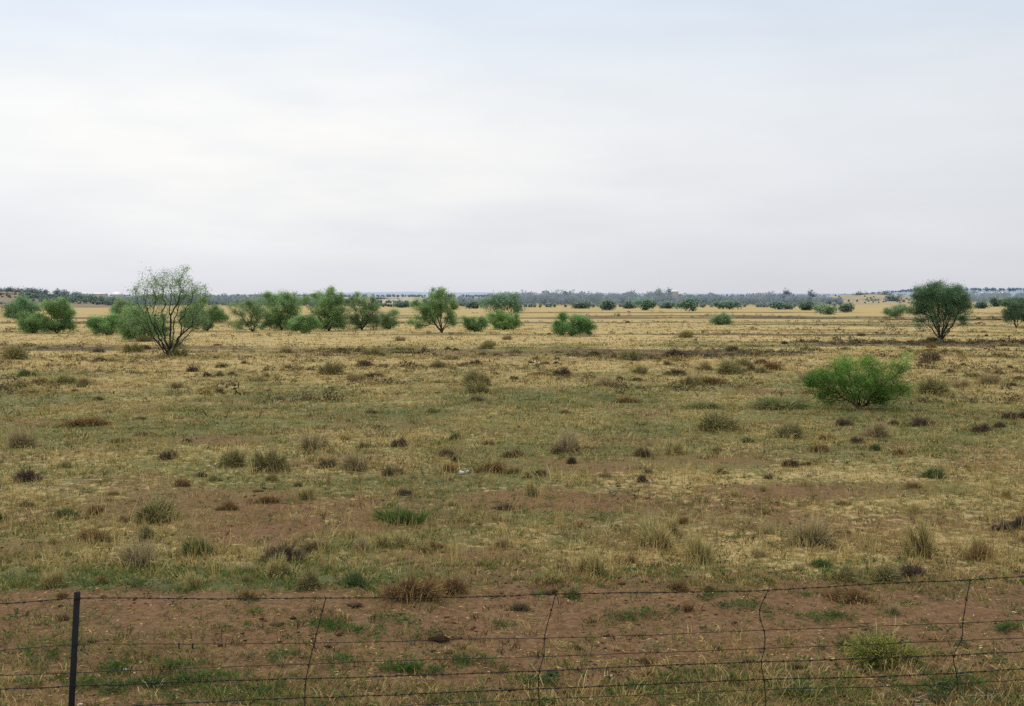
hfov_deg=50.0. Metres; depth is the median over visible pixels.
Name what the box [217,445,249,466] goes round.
dwarf shrub
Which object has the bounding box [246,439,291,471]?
dwarf shrub
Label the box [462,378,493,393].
dwarf shrub
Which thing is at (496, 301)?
thorn tree
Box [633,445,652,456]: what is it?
dwarf shrub
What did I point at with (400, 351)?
dwarf shrub
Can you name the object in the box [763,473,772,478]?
dwarf shrub
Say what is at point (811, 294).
gum tree
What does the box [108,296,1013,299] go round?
hills
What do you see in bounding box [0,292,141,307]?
hills
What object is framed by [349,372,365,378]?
dwarf shrub
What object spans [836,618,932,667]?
dwarf shrub
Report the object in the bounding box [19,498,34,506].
dwarf shrub
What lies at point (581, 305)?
thorn bush
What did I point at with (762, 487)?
grass tussock
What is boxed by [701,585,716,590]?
dwarf shrub
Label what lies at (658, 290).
gum tree
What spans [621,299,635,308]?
thorn bush
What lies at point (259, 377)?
dwarf shrub
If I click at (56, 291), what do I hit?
thorn bush
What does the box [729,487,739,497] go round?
grass tussock
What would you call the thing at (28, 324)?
thorn bush
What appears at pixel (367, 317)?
thorn tree
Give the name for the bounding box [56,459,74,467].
dwarf shrub
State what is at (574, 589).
dwarf shrub
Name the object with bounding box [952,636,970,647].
dwarf shrub
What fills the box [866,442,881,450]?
dwarf shrub
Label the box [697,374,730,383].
dwarf shrub
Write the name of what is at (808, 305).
thorn bush
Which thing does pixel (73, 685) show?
wire fence
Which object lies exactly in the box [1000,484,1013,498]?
grass tussock
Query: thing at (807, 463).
dwarf shrub
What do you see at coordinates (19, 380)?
dwarf shrub
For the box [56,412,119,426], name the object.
dwarf shrub
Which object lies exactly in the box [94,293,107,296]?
farm shed
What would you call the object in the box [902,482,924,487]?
dwarf shrub
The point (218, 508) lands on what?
dwarf shrub
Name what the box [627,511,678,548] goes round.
grass tussock
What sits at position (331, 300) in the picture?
thorn tree
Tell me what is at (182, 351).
dwarf shrub
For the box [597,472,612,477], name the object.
dwarf shrub
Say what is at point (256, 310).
thorn tree
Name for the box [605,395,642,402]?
dwarf shrub
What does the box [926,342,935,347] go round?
dwarf shrub
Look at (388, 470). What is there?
dwarf shrub
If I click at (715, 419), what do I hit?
dwarf shrub
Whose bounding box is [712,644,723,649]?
dwarf shrub
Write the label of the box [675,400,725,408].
dwarf shrub
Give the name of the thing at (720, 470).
dwarf shrub
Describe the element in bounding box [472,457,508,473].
dwarf shrub
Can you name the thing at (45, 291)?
thorn bush
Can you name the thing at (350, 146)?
sky
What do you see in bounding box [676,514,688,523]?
dwarf shrub
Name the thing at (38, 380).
dwarf shrub
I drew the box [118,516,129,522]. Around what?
dwarf shrub
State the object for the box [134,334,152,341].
dwarf shrub
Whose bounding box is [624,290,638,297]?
gum tree
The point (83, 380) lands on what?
dwarf shrub
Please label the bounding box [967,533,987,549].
grass tussock
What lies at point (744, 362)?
dwarf shrub
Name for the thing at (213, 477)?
dwarf shrub
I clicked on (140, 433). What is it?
dwarf shrub
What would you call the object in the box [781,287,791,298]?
gum tree
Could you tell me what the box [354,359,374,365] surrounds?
dwarf shrub
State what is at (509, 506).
dwarf shrub
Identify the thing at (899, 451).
dwarf shrub
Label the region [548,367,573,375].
dwarf shrub
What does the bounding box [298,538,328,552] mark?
dwarf shrub
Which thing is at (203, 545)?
dwarf shrub
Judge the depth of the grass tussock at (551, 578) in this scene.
13.37 m
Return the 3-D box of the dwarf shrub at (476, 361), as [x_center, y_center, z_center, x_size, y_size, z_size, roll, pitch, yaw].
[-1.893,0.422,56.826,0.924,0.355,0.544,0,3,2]
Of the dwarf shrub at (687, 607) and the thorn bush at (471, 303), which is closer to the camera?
the dwarf shrub at (687, 607)
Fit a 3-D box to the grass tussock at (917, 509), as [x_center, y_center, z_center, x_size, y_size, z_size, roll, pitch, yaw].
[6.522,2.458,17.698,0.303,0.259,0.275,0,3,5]
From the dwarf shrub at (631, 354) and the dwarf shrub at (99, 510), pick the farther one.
the dwarf shrub at (631, 354)
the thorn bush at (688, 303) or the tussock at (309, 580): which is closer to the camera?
the tussock at (309, 580)
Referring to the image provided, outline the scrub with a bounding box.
[0,310,1023,404]
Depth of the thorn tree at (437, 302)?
106.23 m
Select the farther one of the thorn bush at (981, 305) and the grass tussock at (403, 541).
the thorn bush at (981, 305)
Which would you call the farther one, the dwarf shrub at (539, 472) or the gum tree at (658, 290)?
the gum tree at (658, 290)
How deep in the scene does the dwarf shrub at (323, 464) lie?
22.40 m
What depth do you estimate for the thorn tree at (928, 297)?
84.41 m
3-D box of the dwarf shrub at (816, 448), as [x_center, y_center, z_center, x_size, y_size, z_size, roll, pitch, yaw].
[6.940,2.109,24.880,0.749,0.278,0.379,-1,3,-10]
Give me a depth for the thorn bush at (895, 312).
180.25 m
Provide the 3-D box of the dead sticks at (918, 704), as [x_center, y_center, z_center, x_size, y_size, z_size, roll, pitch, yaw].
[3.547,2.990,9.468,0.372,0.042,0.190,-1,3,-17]
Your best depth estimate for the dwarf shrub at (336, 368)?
49.35 m
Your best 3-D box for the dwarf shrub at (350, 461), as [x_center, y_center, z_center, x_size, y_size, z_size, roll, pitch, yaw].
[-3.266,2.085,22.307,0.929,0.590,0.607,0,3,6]
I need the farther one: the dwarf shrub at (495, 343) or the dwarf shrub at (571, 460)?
the dwarf shrub at (495, 343)
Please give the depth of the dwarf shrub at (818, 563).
14.12 m
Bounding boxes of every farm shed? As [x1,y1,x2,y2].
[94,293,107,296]
[112,292,122,297]
[671,290,677,297]
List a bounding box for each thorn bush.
[4,286,14,291]
[14,308,50,332]
[39,287,51,293]
[51,288,62,293]
[70,289,82,295]
[84,311,122,334]
[114,303,171,340]
[175,296,230,330]
[284,311,325,332]
[376,308,400,328]
[391,299,410,307]
[458,315,489,331]
[464,299,481,308]
[485,308,526,329]
[547,308,597,335]
[568,298,593,308]
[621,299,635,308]
[631,297,657,309]
[659,300,677,308]
[675,295,700,310]
[708,312,733,324]
[712,298,742,308]
[767,299,794,309]
[796,299,814,309]
[798,348,920,407]
[813,302,840,314]
[836,301,855,311]
[853,291,867,294]
[863,297,880,300]
[868,290,893,294]
[879,303,908,317]
[883,294,905,300]
[972,299,992,308]
[988,295,1003,306]
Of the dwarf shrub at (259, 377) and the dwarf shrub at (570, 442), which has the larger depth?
the dwarf shrub at (259, 377)
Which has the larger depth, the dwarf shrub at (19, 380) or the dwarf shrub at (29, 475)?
the dwarf shrub at (19, 380)
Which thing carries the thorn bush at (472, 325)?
on the ground at (756, 469)
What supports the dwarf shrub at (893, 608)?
on the ground at (756, 469)
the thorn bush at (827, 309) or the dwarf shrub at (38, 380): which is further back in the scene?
the thorn bush at (827, 309)
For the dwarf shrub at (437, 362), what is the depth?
54.51 m
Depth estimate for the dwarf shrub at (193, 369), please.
51.21 m
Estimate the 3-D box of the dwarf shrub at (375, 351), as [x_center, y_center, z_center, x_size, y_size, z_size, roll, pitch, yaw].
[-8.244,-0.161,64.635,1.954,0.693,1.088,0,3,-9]
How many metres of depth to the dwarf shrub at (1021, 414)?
31.70 m
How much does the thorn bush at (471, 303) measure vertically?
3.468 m
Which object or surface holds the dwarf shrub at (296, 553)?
on the ground at (756, 469)
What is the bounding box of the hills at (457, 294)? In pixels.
[88,292,839,296]
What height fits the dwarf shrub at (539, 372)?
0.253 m
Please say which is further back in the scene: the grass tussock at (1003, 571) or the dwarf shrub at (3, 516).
the dwarf shrub at (3, 516)
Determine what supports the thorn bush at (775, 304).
on the ground at (756, 469)
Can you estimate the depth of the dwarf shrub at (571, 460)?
23.17 m
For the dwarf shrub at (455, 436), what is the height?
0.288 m
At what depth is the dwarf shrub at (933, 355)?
59.52 m
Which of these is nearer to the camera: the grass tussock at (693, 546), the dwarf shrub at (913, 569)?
the dwarf shrub at (913, 569)
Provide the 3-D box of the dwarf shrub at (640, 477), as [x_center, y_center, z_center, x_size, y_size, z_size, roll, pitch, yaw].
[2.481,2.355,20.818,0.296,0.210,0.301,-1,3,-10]
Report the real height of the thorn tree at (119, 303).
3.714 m
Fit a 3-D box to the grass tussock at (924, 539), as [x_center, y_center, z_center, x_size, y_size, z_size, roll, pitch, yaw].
[5.401,2.377,14.821,0.577,0.779,0.699,-18,3,1]
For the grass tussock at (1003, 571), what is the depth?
13.47 m
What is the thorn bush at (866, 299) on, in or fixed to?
on the ground at (756, 469)
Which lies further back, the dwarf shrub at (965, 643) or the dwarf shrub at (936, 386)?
the dwarf shrub at (936, 386)
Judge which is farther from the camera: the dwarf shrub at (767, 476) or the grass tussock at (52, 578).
the dwarf shrub at (767, 476)
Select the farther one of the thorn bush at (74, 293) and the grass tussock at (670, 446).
the thorn bush at (74, 293)
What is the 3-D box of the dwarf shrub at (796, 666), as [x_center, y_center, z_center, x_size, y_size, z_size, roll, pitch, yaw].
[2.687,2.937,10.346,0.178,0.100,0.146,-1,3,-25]
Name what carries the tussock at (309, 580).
on the ground at (756, 469)
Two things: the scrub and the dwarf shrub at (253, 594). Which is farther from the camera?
the scrub
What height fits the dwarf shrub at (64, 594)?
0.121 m
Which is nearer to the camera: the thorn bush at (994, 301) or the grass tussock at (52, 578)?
the grass tussock at (52, 578)
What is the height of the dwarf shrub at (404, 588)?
0.413 m
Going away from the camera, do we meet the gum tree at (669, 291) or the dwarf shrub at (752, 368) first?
the dwarf shrub at (752, 368)
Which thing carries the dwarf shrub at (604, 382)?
on the ground at (756, 469)
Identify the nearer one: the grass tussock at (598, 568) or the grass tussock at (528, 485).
the grass tussock at (598, 568)
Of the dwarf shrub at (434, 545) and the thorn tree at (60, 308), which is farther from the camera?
the thorn tree at (60, 308)
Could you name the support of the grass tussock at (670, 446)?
on the ground at (756, 469)
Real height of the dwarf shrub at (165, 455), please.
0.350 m
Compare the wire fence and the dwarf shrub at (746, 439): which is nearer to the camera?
the wire fence
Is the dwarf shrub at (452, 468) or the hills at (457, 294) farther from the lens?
the hills at (457, 294)
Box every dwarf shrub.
[0,341,32,358]
[0,510,10,520]
[1,422,42,447]
[13,463,42,481]
[14,378,25,385]
[16,368,39,375]
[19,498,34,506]
[31,379,46,383]
[44,372,78,383]
[51,506,80,517]
[53,611,70,620]
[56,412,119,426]
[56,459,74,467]
[56,590,68,597]
[73,375,98,384]
[73,525,111,542]
[84,500,108,514]
[92,575,109,583]
[93,346,105,351]
[102,436,133,442]
[104,527,165,568]
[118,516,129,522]
[121,341,145,351]
[125,489,184,522]
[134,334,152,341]
[136,430,147,435]
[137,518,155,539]
[140,344,154,348]
[155,446,179,459]
[164,341,183,348]
[168,345,188,356]
[169,379,184,387]
[171,477,191,486]
[175,535,215,555]
[184,365,198,371]
[196,471,208,476]
[202,370,212,376]
[207,474,224,480]
[214,504,228,510]
[215,363,231,367]
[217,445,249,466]
[219,497,240,509]
[236,588,259,601]
[238,574,255,581]
[240,561,252,572]
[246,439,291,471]
[253,491,280,503]
[254,373,265,380]
[257,534,309,563]
[264,472,281,479]
[276,344,295,352]
[292,481,303,486]
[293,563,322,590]
[295,425,334,449]
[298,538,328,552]
[314,356,345,374]
[315,457,337,468]
[332,441,370,470]
[340,433,348,439]
[340,565,368,587]
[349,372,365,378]
[353,534,370,550]
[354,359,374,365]
[356,440,371,447]
[357,346,387,355]
[365,371,387,376]
[379,462,404,475]
[379,566,449,602]
[385,350,420,353]
[390,434,409,446]
[392,487,412,495]
[393,335,406,340]
[411,532,445,550]
[423,407,436,412]
[429,360,445,366]
[436,446,457,456]
[436,570,469,595]
[439,461,458,472]
[440,351,460,358]
[448,431,460,440]
[457,367,493,385]
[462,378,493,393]
[469,359,482,363]
[469,396,483,400]
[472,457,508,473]
[479,440,494,444]
[480,337,497,345]
[480,340,493,348]
[491,501,516,509]
[491,532,509,547]
[501,334,512,339]
[502,445,523,457]
[507,466,522,473]
[510,599,530,610]
[532,371,547,374]
[534,468,547,476]
[547,421,584,452]
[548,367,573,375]
[550,447,565,453]
[562,577,580,598]
[566,454,576,464]
[586,349,599,354]
[592,372,620,386]
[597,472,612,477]
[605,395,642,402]
[617,347,645,359]
[623,554,637,563]
[631,364,647,372]
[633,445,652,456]
[636,473,647,482]
[638,653,655,663]
[643,468,652,473]
[665,345,688,356]
[665,367,687,374]
[666,573,690,591]
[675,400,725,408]
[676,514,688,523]
[677,372,703,384]
[678,329,693,337]
[681,601,694,611]
[693,360,713,369]
[693,403,742,430]
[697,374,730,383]
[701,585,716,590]
[711,353,743,373]
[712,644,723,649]
[713,465,732,473]
[725,346,738,351]
[734,357,755,366]
[736,393,823,409]
[741,436,754,442]
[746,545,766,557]
[747,363,754,370]
[754,358,766,363]
[755,364,768,372]
[758,356,784,369]
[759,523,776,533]
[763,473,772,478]
[766,415,805,438]
[780,457,801,466]
[781,511,841,547]
[789,662,806,669]
[791,563,805,570]
[792,370,820,381]
[800,460,814,465]
[806,441,832,451]
[808,558,834,567]
[816,581,878,603]
[818,431,837,439]
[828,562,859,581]
[834,417,855,425]
[834,500,854,505]
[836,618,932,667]
[846,435,863,442]
[865,413,892,436]
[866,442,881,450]
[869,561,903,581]
[882,602,901,613]
[887,417,898,424]
[888,446,908,454]
[898,560,926,577]
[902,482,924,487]
[905,416,938,425]
[910,371,953,394]
[917,357,932,362]
[918,350,942,359]
[918,466,948,478]
[922,335,938,341]
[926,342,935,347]
[951,377,972,387]
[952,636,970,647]
[964,541,993,559]
[969,422,992,431]
[977,367,1006,383]
[989,518,1014,532]
[993,420,1005,427]
[999,410,1020,418]
[1005,509,1023,528]
[1017,410,1023,417]
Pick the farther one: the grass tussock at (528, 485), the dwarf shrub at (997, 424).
the dwarf shrub at (997, 424)
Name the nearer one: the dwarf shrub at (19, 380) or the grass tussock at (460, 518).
the grass tussock at (460, 518)
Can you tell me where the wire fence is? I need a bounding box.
[0,576,1023,705]
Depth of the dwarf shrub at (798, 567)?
14.01 m
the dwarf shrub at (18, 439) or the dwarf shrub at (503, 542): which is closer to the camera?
the dwarf shrub at (503, 542)
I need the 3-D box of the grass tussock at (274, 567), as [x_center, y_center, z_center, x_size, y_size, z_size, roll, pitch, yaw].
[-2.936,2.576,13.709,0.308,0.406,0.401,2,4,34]
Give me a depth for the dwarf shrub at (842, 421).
30.11 m
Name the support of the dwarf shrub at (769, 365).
on the ground at (756, 469)
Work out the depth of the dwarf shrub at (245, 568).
13.89 m
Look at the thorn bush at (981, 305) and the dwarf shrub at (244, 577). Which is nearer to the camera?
the dwarf shrub at (244, 577)
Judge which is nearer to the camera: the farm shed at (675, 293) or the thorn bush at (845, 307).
the thorn bush at (845, 307)
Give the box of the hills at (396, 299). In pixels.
[367,298,448,302]
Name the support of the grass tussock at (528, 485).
on the ground at (756, 469)
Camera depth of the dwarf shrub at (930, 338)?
85.89 m
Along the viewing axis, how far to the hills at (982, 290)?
2359.18 m
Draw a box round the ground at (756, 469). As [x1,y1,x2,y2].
[0,301,1023,705]
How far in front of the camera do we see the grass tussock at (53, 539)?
15.67 m
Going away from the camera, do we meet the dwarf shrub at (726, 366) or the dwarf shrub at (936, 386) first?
the dwarf shrub at (936, 386)
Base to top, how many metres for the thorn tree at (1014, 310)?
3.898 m
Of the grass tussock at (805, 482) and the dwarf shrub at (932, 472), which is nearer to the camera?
the grass tussock at (805, 482)
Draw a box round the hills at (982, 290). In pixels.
[815,288,1023,296]
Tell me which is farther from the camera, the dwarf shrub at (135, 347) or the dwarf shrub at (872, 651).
the dwarf shrub at (135, 347)
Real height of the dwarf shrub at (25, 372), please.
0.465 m
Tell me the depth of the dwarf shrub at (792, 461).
22.55 m
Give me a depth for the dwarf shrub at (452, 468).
21.96 m
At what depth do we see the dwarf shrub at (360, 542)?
15.15 m
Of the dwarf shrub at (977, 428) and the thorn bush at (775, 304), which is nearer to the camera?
the dwarf shrub at (977, 428)
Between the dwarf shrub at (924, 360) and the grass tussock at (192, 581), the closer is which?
the grass tussock at (192, 581)
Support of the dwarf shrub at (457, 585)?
on the ground at (756, 469)
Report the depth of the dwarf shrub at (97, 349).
69.23 m
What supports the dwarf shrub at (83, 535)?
on the ground at (756, 469)
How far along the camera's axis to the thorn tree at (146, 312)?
64.05 m
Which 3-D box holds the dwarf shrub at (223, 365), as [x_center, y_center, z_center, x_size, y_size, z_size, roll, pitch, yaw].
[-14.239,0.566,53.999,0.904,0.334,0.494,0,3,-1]
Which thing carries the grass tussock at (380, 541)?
on the ground at (756, 469)
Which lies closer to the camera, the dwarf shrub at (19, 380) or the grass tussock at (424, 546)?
the grass tussock at (424, 546)
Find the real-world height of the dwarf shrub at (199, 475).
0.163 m
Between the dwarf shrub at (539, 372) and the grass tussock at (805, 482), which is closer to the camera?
the grass tussock at (805, 482)
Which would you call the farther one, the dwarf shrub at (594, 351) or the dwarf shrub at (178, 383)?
the dwarf shrub at (594, 351)
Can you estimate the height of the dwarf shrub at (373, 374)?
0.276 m
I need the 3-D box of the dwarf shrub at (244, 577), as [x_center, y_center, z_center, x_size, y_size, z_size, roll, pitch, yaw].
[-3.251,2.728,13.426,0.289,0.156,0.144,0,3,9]
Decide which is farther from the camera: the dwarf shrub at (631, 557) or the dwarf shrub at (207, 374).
the dwarf shrub at (207, 374)
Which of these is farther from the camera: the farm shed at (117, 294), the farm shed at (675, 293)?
the farm shed at (117, 294)
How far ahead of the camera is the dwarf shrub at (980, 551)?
14.57 m
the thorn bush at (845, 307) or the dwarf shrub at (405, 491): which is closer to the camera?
the dwarf shrub at (405, 491)
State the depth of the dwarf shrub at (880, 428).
27.71 m
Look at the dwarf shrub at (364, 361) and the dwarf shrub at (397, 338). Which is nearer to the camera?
the dwarf shrub at (364, 361)
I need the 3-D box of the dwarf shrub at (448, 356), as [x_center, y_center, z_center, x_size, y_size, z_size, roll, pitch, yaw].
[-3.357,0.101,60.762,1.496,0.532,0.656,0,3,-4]
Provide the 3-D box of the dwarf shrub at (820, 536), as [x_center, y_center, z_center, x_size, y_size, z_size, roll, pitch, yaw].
[4.180,2.426,15.432,0.911,0.568,0.670,0,3,-7]
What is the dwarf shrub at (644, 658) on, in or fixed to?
on the ground at (756, 469)
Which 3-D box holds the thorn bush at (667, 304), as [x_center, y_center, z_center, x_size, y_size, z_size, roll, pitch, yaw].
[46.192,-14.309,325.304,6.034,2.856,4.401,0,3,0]
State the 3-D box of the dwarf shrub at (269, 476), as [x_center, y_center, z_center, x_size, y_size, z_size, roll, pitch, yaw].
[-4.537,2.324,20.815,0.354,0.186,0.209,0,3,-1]
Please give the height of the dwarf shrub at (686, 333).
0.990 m
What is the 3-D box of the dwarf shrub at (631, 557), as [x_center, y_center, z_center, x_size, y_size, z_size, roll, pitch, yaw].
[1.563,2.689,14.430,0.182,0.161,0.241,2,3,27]
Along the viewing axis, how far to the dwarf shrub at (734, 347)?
70.28 m
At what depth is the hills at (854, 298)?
507.29 m
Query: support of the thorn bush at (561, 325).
on the ground at (756, 469)
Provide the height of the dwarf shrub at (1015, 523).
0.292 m
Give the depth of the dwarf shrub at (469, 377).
43.13 m
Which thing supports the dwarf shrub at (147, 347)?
on the ground at (756, 469)
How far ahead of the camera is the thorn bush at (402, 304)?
347.49 m
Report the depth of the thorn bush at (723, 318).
134.78 m
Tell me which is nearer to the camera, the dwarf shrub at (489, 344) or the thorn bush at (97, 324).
the dwarf shrub at (489, 344)
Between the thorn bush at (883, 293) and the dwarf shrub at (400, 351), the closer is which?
the dwarf shrub at (400, 351)
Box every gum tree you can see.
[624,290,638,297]
[653,288,663,295]
[661,287,674,295]
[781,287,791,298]
[807,288,822,299]
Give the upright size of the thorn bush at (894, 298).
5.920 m
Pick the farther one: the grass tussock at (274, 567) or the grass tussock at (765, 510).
the grass tussock at (765, 510)
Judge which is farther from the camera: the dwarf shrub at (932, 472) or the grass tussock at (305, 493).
the dwarf shrub at (932, 472)
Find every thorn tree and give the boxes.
[0,293,41,320]
[34,295,81,332]
[107,295,142,316]
[118,262,213,354]
[224,297,266,331]
[255,288,303,329]
[298,285,350,330]
[342,291,383,329]
[405,286,466,332]
[476,290,529,314]
[599,298,616,309]
[903,275,978,338]
[999,294,1023,326]
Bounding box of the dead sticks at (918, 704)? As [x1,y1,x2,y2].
[902,692,932,705]
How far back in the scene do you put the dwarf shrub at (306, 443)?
25.25 m
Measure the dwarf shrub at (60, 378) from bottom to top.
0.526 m
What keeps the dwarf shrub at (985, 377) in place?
on the ground at (756, 469)
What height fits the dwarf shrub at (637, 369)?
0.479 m
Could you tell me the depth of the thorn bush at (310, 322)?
105.09 m
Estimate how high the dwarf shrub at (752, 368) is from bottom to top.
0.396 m
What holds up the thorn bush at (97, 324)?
on the ground at (756, 469)
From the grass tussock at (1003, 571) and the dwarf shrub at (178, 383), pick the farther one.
the dwarf shrub at (178, 383)
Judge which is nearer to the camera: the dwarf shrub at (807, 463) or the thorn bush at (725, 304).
the dwarf shrub at (807, 463)
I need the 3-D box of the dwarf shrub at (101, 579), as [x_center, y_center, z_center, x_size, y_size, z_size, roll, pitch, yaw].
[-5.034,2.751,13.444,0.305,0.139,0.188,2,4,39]
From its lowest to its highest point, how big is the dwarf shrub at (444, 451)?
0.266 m
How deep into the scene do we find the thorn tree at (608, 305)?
280.39 m
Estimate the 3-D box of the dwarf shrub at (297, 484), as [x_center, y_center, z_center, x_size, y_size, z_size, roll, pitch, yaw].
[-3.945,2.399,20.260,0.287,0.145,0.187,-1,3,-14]
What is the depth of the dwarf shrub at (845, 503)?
18.51 m
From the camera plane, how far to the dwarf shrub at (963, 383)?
42.23 m
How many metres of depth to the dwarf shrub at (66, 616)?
11.92 m
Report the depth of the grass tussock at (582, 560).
14.01 m
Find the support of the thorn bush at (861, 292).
on the hills at (854, 298)
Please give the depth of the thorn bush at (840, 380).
34.16 m
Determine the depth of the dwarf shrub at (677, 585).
12.92 m
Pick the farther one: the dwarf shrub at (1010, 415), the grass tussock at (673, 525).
the dwarf shrub at (1010, 415)
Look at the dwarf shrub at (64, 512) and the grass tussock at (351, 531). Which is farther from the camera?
the dwarf shrub at (64, 512)
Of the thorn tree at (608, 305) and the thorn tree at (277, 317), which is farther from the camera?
the thorn tree at (608, 305)
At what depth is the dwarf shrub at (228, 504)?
18.07 m
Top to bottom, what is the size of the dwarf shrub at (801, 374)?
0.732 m
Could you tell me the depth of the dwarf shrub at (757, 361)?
57.31 m
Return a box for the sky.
[0,0,1023,294]
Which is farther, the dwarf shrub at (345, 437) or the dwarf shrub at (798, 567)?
the dwarf shrub at (345, 437)
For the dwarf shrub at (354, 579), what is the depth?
13.11 m
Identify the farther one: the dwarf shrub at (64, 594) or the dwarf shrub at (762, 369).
the dwarf shrub at (762, 369)
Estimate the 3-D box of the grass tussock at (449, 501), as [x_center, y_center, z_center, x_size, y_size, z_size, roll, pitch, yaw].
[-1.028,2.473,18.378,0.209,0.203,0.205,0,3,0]
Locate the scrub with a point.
(759, 352)
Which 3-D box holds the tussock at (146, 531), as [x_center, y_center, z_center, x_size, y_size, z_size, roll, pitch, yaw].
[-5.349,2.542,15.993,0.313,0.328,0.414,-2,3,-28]
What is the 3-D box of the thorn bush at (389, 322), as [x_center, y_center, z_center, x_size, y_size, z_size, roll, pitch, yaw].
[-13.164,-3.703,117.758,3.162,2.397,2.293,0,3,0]
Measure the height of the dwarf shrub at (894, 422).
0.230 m
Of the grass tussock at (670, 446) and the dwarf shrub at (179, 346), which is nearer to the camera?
the grass tussock at (670, 446)
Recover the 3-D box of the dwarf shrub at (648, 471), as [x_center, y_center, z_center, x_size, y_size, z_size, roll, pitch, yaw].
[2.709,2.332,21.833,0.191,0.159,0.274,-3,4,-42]
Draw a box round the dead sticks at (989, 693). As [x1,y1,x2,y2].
[968,686,1012,698]
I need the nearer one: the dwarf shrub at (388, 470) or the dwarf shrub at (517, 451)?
the dwarf shrub at (388, 470)
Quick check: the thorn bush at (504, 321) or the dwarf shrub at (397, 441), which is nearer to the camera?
the dwarf shrub at (397, 441)
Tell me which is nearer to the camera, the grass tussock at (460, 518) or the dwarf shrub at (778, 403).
the grass tussock at (460, 518)
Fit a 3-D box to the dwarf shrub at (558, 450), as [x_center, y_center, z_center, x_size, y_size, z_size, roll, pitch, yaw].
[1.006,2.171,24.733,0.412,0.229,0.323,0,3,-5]
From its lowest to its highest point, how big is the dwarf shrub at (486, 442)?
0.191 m
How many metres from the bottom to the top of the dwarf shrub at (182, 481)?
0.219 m
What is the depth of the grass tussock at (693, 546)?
14.52 m
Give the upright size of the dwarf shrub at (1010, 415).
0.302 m
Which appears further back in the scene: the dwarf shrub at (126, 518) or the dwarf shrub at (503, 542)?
the dwarf shrub at (126, 518)
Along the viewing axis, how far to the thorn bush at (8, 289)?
426.54 m
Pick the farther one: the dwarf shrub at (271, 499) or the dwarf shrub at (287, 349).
the dwarf shrub at (287, 349)
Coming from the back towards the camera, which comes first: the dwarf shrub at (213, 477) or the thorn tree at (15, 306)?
the thorn tree at (15, 306)
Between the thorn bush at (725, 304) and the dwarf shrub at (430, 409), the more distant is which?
the thorn bush at (725, 304)
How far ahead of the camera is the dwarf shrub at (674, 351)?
64.56 m
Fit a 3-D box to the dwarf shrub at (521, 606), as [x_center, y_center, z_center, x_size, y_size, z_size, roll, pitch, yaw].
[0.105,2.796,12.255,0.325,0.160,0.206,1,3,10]
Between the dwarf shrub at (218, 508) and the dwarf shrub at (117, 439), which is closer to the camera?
the dwarf shrub at (218, 508)
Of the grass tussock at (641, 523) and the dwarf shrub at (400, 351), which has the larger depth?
the dwarf shrub at (400, 351)
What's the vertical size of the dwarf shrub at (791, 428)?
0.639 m
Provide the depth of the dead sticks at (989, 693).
9.70 m
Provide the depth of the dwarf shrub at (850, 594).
12.54 m
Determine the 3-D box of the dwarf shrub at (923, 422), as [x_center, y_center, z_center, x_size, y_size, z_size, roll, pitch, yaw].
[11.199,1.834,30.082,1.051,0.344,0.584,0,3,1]
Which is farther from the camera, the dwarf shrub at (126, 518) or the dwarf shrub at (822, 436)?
the dwarf shrub at (822, 436)
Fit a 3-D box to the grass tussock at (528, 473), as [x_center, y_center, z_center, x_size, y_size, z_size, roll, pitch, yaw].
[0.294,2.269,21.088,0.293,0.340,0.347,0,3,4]
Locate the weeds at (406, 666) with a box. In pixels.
[0,408,1023,705]
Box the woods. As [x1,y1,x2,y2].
[0,287,1023,307]
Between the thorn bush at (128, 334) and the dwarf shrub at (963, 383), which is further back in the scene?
the thorn bush at (128, 334)
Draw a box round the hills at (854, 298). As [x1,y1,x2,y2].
[818,294,975,304]
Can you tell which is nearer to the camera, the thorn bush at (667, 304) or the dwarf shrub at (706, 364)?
the dwarf shrub at (706, 364)
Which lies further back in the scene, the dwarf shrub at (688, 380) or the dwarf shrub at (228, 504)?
the dwarf shrub at (688, 380)
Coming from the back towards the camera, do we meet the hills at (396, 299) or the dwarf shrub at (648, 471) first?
the hills at (396, 299)
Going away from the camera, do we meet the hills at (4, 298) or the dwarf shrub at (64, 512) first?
the dwarf shrub at (64, 512)
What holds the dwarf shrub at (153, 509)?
on the ground at (756, 469)
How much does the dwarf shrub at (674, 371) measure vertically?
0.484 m
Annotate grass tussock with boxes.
[36,562,69,590]
[46,534,57,543]
[182,567,203,589]
[262,548,292,576]
[294,480,318,498]
[344,525,357,538]
[365,503,432,525]
[372,528,389,547]
[388,527,413,546]
[414,537,431,552]
[447,496,454,505]
[456,512,467,521]
[521,468,532,478]
[522,471,540,495]
[540,567,564,583]
[574,543,604,571]
[584,543,606,576]
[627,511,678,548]
[637,514,655,533]
[661,514,679,533]
[662,434,687,454]
[680,522,716,562]
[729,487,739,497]
[758,483,769,491]
[760,502,770,513]
[798,476,811,486]
[895,504,937,556]
[908,500,922,513]
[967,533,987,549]
[997,565,1013,581]
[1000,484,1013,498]

